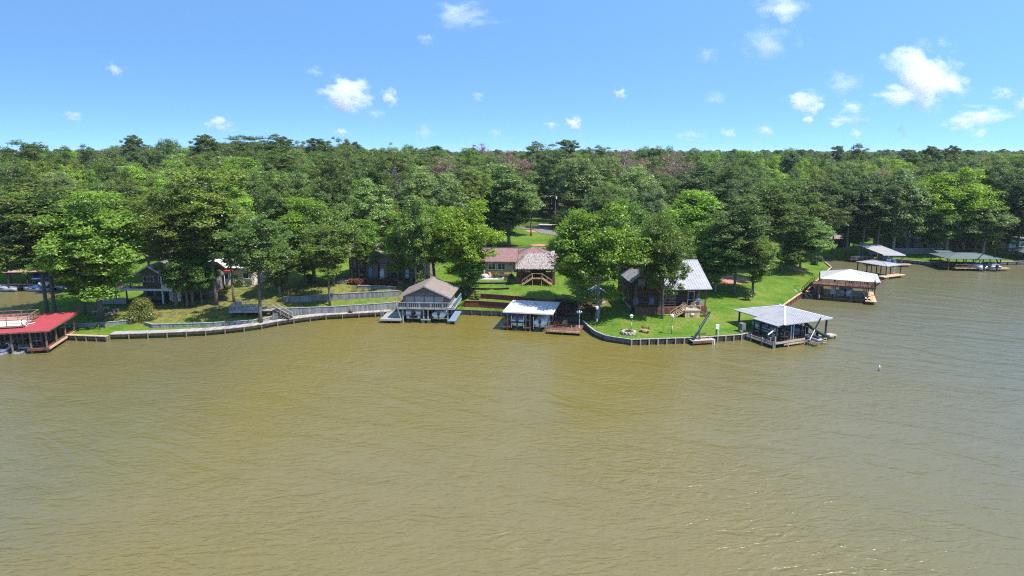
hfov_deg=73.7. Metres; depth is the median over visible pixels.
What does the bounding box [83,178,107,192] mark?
pine tree
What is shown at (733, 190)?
pine tree
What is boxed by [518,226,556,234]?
driveway
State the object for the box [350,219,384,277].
broadleaf tree
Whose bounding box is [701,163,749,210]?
pine tree
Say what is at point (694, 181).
pine tree
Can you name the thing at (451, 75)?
sky
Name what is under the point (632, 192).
broadleaf tree
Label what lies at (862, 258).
dock
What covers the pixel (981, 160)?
broadleaf tree
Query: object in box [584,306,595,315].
shrub
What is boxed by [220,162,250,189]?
pine tree
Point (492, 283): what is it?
lawn edging
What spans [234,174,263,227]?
pine tree
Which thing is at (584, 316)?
shrub
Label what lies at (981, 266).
motor boat
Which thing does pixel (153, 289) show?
house
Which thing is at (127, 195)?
pine tree
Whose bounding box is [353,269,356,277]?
window
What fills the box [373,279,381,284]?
shrub
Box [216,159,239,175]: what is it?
broadleaf tree
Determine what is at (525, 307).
boathouse
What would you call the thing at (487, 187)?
broadleaf tree
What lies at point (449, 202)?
pine tree
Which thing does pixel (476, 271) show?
broadleaf tree
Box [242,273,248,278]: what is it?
window
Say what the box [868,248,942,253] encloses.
retaining wall
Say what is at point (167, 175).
broadleaf tree
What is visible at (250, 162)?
broadleaf tree
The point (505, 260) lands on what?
house
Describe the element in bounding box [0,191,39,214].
broadleaf tree
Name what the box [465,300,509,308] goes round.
retaining wall
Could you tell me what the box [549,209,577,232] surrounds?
pine tree
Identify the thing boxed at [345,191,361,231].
broadleaf tree
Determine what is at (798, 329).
motor boat
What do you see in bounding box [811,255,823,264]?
shrub
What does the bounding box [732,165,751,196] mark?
pine tree
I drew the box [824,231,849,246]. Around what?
house
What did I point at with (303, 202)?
broadleaf tree
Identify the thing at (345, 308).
retaining wall
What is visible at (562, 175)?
pine tree
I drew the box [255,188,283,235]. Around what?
pine tree
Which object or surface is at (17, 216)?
pine tree
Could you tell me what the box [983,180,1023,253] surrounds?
pine tree
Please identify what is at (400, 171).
pine tree
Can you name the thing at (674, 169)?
dying pine tree
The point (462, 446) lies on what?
water
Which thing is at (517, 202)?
broadleaf tree
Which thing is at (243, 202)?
broadleaf tree
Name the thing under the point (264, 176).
pine tree
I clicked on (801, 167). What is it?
broadleaf tree
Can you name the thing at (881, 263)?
boathouse
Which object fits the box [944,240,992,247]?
house
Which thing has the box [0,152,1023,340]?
ground
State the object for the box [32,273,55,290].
boat canopy
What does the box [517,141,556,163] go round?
pine tree
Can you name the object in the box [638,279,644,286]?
window
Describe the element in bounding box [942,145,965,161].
pine tree
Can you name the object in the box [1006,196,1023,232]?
oak tree
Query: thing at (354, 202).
oak tree
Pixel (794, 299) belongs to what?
bulkhead
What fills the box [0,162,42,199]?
pine tree
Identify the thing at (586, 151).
pine tree
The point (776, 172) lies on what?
broadleaf tree
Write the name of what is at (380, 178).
pine tree
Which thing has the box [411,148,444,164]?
pine tree
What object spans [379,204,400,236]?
broadleaf tree
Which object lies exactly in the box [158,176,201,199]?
broadleaf tree
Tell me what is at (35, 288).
motor boat
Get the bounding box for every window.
[143,276,153,281]
[146,291,153,295]
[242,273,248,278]
[352,258,356,266]
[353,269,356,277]
[360,269,363,277]
[379,263,385,270]
[390,270,396,276]
[488,263,495,269]
[498,263,504,269]
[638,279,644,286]
[649,297,653,303]
[668,292,675,299]
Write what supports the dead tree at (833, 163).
on the ground
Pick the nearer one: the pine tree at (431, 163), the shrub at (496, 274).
the shrub at (496, 274)
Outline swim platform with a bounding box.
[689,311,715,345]
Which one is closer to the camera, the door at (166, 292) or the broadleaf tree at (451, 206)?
the door at (166, 292)
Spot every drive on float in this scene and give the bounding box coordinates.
[0,347,17,355]
[11,346,29,354]
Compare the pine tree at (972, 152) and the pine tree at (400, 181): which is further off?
the pine tree at (972, 152)
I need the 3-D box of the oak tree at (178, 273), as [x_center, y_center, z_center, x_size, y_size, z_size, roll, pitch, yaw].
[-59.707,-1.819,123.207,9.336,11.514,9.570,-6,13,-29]
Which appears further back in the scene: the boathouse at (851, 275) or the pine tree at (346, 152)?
the pine tree at (346, 152)
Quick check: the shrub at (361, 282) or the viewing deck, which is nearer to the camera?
the viewing deck
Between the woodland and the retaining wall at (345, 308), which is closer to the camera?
the retaining wall at (345, 308)
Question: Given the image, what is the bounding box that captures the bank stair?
[558,295,602,315]
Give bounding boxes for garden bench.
[640,326,649,332]
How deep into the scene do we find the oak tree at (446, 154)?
388.96 m
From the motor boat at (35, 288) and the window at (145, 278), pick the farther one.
the motor boat at (35, 288)
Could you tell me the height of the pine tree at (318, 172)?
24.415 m
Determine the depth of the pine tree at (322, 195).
151.03 m
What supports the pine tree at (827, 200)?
on the ground
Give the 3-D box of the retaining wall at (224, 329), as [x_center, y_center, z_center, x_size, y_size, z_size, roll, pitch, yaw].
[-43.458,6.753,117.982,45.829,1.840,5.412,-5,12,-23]
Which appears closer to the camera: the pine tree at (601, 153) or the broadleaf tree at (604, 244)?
the broadleaf tree at (604, 244)
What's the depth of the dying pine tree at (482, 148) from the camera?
410.47 m
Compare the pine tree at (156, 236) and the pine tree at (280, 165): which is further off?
the pine tree at (280, 165)
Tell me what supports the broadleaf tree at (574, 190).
on the ground
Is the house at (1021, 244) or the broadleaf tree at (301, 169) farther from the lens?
the broadleaf tree at (301, 169)
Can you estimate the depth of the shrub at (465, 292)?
132.16 m
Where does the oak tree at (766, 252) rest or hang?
on the ground
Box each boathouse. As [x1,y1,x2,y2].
[0,309,78,353]
[2,261,65,291]
[380,276,461,324]
[502,300,583,335]
[734,304,836,348]
[795,269,888,302]
[928,250,1010,270]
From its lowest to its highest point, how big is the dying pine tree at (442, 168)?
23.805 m
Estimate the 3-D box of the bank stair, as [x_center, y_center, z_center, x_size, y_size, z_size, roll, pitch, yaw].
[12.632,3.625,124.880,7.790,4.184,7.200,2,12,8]
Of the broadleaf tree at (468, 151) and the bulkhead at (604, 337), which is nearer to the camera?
the bulkhead at (604, 337)
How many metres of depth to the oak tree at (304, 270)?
134.15 m
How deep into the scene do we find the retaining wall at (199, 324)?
115.13 m
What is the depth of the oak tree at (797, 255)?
159.31 m
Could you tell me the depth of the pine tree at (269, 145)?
282.58 m
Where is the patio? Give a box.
[471,272,503,280]
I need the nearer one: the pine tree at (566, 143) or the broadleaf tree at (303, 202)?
the broadleaf tree at (303, 202)
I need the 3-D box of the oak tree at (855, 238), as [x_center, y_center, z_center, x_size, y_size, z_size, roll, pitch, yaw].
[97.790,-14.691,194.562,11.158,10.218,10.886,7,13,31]
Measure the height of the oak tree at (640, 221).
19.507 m
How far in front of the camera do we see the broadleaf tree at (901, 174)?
186.36 m
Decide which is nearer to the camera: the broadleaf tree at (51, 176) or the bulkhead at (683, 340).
the bulkhead at (683, 340)
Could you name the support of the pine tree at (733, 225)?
on the ground
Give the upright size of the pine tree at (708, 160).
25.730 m
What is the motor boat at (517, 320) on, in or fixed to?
on the boathouse at (525, 307)
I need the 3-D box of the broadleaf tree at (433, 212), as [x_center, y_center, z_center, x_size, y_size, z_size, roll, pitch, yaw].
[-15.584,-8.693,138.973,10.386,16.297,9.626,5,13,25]
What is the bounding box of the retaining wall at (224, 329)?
[109,309,390,339]
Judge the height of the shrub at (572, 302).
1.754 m
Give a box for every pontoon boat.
[406,306,425,319]
[877,257,896,262]
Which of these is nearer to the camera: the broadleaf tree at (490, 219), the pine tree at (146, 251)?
the pine tree at (146, 251)
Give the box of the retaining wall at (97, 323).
[65,320,128,327]
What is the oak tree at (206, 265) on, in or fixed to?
on the ground
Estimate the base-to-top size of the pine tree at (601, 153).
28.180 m
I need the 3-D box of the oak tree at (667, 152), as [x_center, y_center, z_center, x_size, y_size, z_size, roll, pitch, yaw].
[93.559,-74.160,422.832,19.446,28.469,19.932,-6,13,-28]
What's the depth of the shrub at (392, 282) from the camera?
135.75 m
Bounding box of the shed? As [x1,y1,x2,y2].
[590,285,605,302]
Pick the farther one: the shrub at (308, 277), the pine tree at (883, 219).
the pine tree at (883, 219)
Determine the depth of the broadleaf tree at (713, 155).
310.67 m
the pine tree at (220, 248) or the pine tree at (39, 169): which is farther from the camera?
the pine tree at (39, 169)
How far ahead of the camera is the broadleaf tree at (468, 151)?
304.52 m
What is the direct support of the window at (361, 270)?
in the house at (375, 271)
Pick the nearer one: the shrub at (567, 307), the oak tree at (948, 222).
the shrub at (567, 307)
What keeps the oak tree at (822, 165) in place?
on the ground
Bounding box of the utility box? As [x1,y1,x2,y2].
[715,324,718,335]
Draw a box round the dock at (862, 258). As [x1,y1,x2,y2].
[846,255,876,261]
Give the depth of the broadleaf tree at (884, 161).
322.71 m
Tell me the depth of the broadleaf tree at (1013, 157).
344.81 m
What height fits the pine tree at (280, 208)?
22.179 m
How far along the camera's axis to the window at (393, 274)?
140.03 m
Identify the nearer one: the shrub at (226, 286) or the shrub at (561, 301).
the shrub at (561, 301)
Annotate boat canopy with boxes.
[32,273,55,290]
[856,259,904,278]
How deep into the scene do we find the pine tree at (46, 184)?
171.35 m
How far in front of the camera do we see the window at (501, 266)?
149.39 m
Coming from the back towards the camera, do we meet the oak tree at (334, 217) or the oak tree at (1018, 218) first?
the oak tree at (1018, 218)
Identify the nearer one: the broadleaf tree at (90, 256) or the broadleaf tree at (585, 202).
the broadleaf tree at (90, 256)
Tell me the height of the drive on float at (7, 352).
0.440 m
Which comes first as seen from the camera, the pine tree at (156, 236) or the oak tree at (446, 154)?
the pine tree at (156, 236)
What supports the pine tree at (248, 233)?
on the ground
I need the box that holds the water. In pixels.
[0,258,1023,575]
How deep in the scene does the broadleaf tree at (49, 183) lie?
182.91 m
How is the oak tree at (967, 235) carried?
on the ground
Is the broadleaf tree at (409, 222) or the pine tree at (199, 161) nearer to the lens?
the broadleaf tree at (409, 222)
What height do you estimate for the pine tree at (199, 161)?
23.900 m
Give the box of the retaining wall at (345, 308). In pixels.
[272,301,402,315]
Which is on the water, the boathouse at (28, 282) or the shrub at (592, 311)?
the boathouse at (28, 282)
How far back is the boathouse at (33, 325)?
106.40 m
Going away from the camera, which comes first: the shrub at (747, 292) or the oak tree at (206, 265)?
the oak tree at (206, 265)
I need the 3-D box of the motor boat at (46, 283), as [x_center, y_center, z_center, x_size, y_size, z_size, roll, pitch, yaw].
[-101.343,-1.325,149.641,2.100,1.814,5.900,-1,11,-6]
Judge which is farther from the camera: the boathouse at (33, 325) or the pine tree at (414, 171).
the pine tree at (414, 171)
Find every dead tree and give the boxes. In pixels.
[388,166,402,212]
[828,153,836,166]
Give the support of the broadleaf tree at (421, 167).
on the ground
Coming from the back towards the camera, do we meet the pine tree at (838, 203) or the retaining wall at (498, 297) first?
the pine tree at (838, 203)
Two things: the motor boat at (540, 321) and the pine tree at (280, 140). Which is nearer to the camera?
the motor boat at (540, 321)
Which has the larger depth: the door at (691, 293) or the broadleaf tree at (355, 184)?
the broadleaf tree at (355, 184)
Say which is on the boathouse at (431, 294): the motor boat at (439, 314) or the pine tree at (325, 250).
the motor boat at (439, 314)
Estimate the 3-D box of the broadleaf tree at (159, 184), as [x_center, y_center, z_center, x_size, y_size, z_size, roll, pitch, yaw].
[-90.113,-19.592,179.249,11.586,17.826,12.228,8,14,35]
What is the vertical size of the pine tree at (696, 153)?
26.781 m
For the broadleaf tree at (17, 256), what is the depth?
146.77 m
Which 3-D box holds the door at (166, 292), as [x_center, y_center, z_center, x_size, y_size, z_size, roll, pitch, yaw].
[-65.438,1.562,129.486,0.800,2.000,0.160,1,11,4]
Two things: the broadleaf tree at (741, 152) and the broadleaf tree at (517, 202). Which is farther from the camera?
the broadleaf tree at (741, 152)
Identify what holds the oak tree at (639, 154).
on the ground
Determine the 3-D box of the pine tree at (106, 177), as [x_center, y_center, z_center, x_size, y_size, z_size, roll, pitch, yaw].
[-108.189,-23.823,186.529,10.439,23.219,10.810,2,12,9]
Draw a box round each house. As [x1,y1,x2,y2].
[102,259,225,303]
[215,258,266,286]
[337,239,432,282]
[478,246,555,272]
[616,259,711,317]
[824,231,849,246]
[873,230,916,246]
[913,237,935,246]
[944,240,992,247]
[994,236,1023,250]
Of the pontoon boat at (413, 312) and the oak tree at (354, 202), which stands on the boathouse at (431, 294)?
the pontoon boat at (413, 312)
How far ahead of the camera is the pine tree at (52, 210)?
115.78 m
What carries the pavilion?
on the ground
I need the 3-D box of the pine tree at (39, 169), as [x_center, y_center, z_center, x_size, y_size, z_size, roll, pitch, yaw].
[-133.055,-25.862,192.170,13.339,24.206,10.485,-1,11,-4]
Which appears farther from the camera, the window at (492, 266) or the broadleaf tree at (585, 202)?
the broadleaf tree at (585, 202)
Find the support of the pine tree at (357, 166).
on the ground
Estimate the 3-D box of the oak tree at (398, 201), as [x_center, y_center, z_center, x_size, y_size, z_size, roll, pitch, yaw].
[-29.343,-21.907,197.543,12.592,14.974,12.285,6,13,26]
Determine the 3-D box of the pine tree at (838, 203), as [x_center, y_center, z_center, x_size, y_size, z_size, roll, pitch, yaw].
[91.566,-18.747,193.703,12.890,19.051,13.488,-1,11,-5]
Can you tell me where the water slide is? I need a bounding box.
[801,323,829,340]
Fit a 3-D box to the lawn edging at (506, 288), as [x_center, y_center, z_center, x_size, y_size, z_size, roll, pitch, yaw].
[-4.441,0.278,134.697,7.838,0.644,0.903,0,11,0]
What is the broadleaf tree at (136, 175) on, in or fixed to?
on the ground
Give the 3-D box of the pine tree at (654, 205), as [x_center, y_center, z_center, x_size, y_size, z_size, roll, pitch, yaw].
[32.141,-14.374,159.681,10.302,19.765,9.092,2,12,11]
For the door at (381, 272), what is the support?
in the house at (375, 271)
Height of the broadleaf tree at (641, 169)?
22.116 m
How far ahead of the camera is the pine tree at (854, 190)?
187.34 m
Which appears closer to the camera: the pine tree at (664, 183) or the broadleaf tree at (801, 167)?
the pine tree at (664, 183)
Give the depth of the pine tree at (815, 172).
214.46 m
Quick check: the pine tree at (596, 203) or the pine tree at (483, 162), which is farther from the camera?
the pine tree at (483, 162)
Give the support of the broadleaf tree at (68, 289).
on the ground
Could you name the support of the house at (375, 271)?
on the ground
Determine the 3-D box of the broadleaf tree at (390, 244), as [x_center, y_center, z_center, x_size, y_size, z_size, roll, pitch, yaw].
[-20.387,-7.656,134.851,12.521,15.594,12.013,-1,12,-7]
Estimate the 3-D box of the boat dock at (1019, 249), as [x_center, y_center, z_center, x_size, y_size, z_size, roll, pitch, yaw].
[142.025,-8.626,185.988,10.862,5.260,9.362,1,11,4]
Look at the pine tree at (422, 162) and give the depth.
253.64 m
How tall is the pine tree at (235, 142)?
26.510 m
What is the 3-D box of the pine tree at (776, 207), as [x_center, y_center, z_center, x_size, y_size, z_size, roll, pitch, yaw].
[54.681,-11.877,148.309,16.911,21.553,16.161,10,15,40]
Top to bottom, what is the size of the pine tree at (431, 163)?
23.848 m
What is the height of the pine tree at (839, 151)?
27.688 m
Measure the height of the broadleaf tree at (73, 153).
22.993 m
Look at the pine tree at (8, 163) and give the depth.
189.21 m
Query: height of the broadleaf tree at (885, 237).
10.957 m
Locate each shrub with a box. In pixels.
[125,297,157,321]
[224,284,230,289]
[233,276,245,286]
[306,273,311,281]
[352,278,359,284]
[358,279,365,284]
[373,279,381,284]
[383,278,390,284]
[389,278,397,285]
[461,286,472,296]
[474,292,480,299]
[492,271,501,277]
[554,309,567,316]
[555,298,564,305]
[558,302,574,311]
[564,297,579,306]
[578,313,590,320]
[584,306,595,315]
[743,289,753,299]
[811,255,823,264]
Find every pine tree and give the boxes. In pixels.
[0,139,66,176]
[0,159,10,176]
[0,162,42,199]
[0,183,109,312]
[0,193,98,312]
[2,158,42,181]
[15,153,60,187]
[39,172,74,198]
[53,183,91,212]
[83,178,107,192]
[85,179,124,230]
[89,157,134,194]
[102,179,159,253]
[106,193,178,264]
[123,176,212,308]
[155,197,211,305]
[156,165,255,305]
[184,155,217,244]
[188,181,208,201]
[198,174,239,197]
[205,213,246,301]
[208,202,301,322]
[214,134,266,152]
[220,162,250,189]
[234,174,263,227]
[239,133,294,156]
[244,168,270,245]
[252,148,302,179]
[253,162,276,210]
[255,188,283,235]
[262,168,297,225]
[272,136,293,156]
[278,169,310,212]
[296,224,356,305]
[299,159,316,182]
[302,138,327,156]
[302,176,342,263]
[303,151,354,186]
[313,151,355,221]
[337,149,359,169]
[342,154,371,188]
[352,142,361,150]
[352,154,398,238]
[354,152,384,174]
[377,150,410,181]
[391,173,410,204]
[393,147,418,173]
[396,150,428,169]
[408,167,435,199]
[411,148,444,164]
[426,151,450,174]
[426,155,464,184]
[436,190,461,220]
[437,163,487,192]
[454,163,493,222]
[473,143,494,155]
[473,153,498,181]
[495,149,536,181]
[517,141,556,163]
[530,147,570,214]
[530,186,546,235]
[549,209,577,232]
[552,166,570,217]
[556,139,579,160]
[579,147,599,162]
[589,193,614,229]
[590,182,617,208]
[591,145,613,160]
[591,194,611,217]
[602,148,652,183]
[632,184,668,228]
[646,170,685,207]
[647,150,698,217]
[668,160,726,209]
[684,148,719,161]
[687,154,716,190]
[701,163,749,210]
[702,193,775,294]
[718,173,771,217]
[728,184,809,270]
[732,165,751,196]
[744,181,827,272]
[789,176,857,260]
[800,166,827,193]
[820,188,854,253]
[825,169,883,255]
[830,146,844,165]
[845,182,887,255]
[846,143,873,165]
[853,172,914,255]
[903,163,933,177]
[917,145,944,165]
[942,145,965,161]
[961,150,976,158]
[964,163,1019,184]
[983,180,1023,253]
[988,167,1023,255]
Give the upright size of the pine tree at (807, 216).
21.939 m
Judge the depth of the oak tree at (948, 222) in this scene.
186.19 m
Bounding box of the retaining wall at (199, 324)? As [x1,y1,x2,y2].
[144,316,271,327]
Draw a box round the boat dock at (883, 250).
[856,244,911,264]
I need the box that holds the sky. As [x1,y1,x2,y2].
[0,0,1023,151]
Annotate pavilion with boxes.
[515,252,556,285]
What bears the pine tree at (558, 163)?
on the ground
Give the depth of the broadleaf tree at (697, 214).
142.79 m
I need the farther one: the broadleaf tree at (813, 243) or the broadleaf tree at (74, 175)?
the broadleaf tree at (74, 175)
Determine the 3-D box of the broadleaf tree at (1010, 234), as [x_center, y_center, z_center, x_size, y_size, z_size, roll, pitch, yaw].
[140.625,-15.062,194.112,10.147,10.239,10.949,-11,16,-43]
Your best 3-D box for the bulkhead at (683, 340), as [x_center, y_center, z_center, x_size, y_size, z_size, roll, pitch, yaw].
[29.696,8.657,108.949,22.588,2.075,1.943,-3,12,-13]
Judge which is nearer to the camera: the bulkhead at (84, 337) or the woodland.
the bulkhead at (84, 337)
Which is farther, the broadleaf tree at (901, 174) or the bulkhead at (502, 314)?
the broadleaf tree at (901, 174)
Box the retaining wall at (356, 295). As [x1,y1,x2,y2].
[283,290,398,301]
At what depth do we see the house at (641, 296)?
122.43 m
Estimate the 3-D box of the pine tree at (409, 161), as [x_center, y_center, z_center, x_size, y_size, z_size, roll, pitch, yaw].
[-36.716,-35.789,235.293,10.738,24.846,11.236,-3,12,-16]
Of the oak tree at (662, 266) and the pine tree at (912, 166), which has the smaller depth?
the oak tree at (662, 266)
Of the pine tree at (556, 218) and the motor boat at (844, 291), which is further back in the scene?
the pine tree at (556, 218)
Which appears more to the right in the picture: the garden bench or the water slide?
the water slide
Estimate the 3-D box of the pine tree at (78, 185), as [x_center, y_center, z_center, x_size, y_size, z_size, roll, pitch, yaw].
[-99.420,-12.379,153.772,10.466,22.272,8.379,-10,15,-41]
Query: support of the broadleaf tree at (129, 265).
on the ground
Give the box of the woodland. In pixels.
[0,134,1023,233]
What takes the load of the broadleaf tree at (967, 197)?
on the ground
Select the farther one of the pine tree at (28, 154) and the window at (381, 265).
the pine tree at (28, 154)
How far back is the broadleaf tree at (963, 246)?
189.79 m
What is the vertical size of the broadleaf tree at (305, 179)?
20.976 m
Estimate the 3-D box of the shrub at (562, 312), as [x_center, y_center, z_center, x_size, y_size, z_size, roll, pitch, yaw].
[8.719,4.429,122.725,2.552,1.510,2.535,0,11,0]
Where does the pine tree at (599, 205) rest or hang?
on the ground
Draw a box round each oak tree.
[0,219,24,283]
[119,161,151,187]
[149,138,197,161]
[151,249,206,306]
[183,254,221,305]
[255,200,277,252]
[285,234,322,284]
[290,180,362,224]
[292,200,366,285]
[392,186,404,214]
[399,144,418,154]
[436,148,450,159]
[604,198,656,270]
[628,209,696,318]
[631,145,648,161]
[655,145,676,160]
[734,233,782,293]
[766,147,805,174]
[775,245,812,272]
[804,156,837,174]
[836,220,875,252]
[899,183,936,248]
[921,209,964,252]
[949,219,979,250]
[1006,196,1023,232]
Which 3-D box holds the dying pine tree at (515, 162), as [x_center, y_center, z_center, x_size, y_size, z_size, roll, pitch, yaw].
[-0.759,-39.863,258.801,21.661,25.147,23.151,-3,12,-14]
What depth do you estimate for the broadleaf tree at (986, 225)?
185.25 m
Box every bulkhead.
[6,284,65,291]
[65,334,108,341]
[452,309,579,323]
[580,320,630,344]
[631,330,758,345]
[783,267,831,305]
[850,256,1023,266]
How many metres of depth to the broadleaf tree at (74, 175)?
235.53 m
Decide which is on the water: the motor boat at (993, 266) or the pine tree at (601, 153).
the motor boat at (993, 266)
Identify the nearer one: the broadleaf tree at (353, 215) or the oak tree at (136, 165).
the broadleaf tree at (353, 215)
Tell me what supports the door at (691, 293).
in the house at (641, 296)
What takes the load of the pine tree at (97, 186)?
on the ground
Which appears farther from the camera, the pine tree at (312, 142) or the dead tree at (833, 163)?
the dead tree at (833, 163)
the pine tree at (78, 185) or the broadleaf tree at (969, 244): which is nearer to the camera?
the pine tree at (78, 185)
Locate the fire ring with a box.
[621,329,635,335]
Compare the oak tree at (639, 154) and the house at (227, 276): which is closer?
the house at (227, 276)
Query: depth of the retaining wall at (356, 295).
129.27 m
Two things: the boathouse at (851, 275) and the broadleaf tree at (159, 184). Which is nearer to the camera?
the boathouse at (851, 275)
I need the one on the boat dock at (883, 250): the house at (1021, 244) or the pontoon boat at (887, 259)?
the pontoon boat at (887, 259)
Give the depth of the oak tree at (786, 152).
322.33 m
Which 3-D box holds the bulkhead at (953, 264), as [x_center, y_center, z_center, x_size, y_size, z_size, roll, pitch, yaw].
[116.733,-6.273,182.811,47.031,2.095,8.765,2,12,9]
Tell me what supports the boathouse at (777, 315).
on the water
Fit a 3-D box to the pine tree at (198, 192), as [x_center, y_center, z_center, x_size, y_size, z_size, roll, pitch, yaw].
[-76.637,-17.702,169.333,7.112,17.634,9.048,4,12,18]
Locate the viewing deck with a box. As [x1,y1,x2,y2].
[228,301,292,319]
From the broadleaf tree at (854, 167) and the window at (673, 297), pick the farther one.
the broadleaf tree at (854, 167)
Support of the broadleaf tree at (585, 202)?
on the ground
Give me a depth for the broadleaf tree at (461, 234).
128.27 m
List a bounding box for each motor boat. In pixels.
[0,285,21,291]
[23,285,50,291]
[38,278,56,286]
[432,310,448,320]
[511,313,527,326]
[533,315,547,328]
[752,321,782,336]
[781,324,803,334]
[839,287,850,295]
[963,261,987,270]
[981,261,1000,270]
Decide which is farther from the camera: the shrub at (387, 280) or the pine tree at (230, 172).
the pine tree at (230, 172)
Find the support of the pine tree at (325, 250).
on the ground
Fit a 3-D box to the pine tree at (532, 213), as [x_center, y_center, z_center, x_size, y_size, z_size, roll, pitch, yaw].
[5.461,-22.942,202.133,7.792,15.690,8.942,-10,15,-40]
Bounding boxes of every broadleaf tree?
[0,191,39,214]
[5,241,37,275]
[18,187,150,320]
[29,178,75,199]
[40,171,82,190]
[47,238,100,313]
[58,165,91,185]
[63,150,76,160]
[103,248,138,292]
[117,165,146,188]
[126,185,142,195]
[140,173,168,195]
[150,169,186,188]
[151,179,163,188]
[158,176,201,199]
[215,177,255,243]
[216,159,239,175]
[219,156,265,189]
[254,238,301,294]
[260,172,310,235]
[278,196,345,282]
[286,189,331,225]
[288,163,313,173]
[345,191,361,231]
[349,180,365,229]
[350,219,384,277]
[353,176,393,238]
[378,210,438,285]
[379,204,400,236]
[393,194,434,283]
[398,171,446,215]
[401,164,435,181]
[424,206,448,276]
[428,171,470,223]
[428,198,506,297]
[435,205,454,227]
[451,147,486,166]
[452,250,487,291]
[466,174,491,223]
[477,196,511,245]
[479,162,545,245]
[543,207,604,306]
[544,201,656,320]
[553,157,611,215]
[581,183,619,212]
[586,156,626,186]
[613,186,637,208]
[615,170,669,217]
[618,165,655,197]
[662,189,725,258]
[688,221,748,291]
[695,151,720,164]
[732,149,765,165]
[759,155,782,181]
[773,216,837,267]
[793,158,811,179]
[845,163,870,178]
[864,161,879,176]
[865,216,904,246]
[868,158,891,170]
[873,167,933,250]
[877,159,918,177]
[909,187,950,247]
[915,167,1009,250]
[946,184,1004,249]
[952,201,1019,253]
[965,219,994,251]
[978,152,1004,164]
[996,226,1023,251]
[1004,154,1023,165]
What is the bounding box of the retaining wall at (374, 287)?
[358,285,395,288]
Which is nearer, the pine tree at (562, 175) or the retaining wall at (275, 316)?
the retaining wall at (275, 316)
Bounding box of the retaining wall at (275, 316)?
[272,312,279,319]
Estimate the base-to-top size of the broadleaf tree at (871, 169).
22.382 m
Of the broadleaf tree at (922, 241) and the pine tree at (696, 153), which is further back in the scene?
the pine tree at (696, 153)
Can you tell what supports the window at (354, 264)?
in the house at (375, 271)
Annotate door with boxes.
[164,291,169,300]
[380,269,383,278]
[405,269,408,277]
[688,291,694,299]
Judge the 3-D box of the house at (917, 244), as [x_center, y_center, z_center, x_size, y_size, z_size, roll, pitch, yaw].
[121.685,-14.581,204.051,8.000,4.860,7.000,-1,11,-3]
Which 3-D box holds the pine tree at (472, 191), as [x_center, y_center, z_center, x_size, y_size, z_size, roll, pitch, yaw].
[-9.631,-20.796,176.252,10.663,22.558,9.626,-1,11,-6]
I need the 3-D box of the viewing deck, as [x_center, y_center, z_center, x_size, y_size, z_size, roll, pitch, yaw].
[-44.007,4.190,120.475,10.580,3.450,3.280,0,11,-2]
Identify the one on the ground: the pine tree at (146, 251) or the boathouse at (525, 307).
the pine tree at (146, 251)
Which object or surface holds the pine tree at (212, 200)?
on the ground
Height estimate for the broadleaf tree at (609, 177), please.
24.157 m
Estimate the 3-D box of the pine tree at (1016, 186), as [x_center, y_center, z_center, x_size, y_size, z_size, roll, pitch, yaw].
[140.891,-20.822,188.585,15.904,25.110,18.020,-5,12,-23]
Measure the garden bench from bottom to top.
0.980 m
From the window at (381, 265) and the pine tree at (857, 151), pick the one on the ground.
the pine tree at (857, 151)
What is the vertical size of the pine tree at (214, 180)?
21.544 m
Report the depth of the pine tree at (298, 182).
157.28 m
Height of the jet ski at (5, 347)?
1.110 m
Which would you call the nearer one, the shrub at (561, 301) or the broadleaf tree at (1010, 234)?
the shrub at (561, 301)
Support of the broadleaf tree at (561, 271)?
on the ground
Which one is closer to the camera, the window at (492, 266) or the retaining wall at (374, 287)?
the retaining wall at (374, 287)
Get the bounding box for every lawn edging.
[472,282,510,283]
[472,287,508,289]
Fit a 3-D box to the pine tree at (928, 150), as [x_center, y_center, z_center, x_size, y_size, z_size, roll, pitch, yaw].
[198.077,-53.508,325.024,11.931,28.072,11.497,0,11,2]
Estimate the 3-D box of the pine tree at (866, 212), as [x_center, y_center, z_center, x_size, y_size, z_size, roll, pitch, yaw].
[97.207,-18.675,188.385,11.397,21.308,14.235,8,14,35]
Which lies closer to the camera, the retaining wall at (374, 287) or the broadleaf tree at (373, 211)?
the retaining wall at (374, 287)
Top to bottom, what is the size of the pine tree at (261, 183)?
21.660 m
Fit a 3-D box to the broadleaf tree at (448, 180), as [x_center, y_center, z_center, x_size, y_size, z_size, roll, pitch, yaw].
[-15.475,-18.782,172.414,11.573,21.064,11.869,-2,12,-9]
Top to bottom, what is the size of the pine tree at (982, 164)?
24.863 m
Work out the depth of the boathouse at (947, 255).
174.07 m
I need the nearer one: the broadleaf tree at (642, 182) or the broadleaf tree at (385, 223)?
the broadleaf tree at (385, 223)
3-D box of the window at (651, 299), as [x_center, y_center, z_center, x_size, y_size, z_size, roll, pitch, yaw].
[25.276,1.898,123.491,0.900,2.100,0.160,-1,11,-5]
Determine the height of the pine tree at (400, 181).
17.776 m
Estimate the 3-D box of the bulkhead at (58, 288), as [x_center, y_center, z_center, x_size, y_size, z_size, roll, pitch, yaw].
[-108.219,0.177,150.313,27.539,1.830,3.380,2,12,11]
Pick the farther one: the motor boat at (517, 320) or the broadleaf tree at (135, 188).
the broadleaf tree at (135, 188)
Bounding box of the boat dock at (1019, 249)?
[1003,247,1023,256]
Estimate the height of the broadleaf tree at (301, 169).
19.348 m
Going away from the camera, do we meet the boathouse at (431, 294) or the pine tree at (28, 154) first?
the boathouse at (431, 294)
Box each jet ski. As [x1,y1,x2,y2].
[0,342,10,352]
[805,333,822,341]
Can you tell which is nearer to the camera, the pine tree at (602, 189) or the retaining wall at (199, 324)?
the retaining wall at (199, 324)
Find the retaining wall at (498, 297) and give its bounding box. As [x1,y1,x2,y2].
[471,293,551,301]

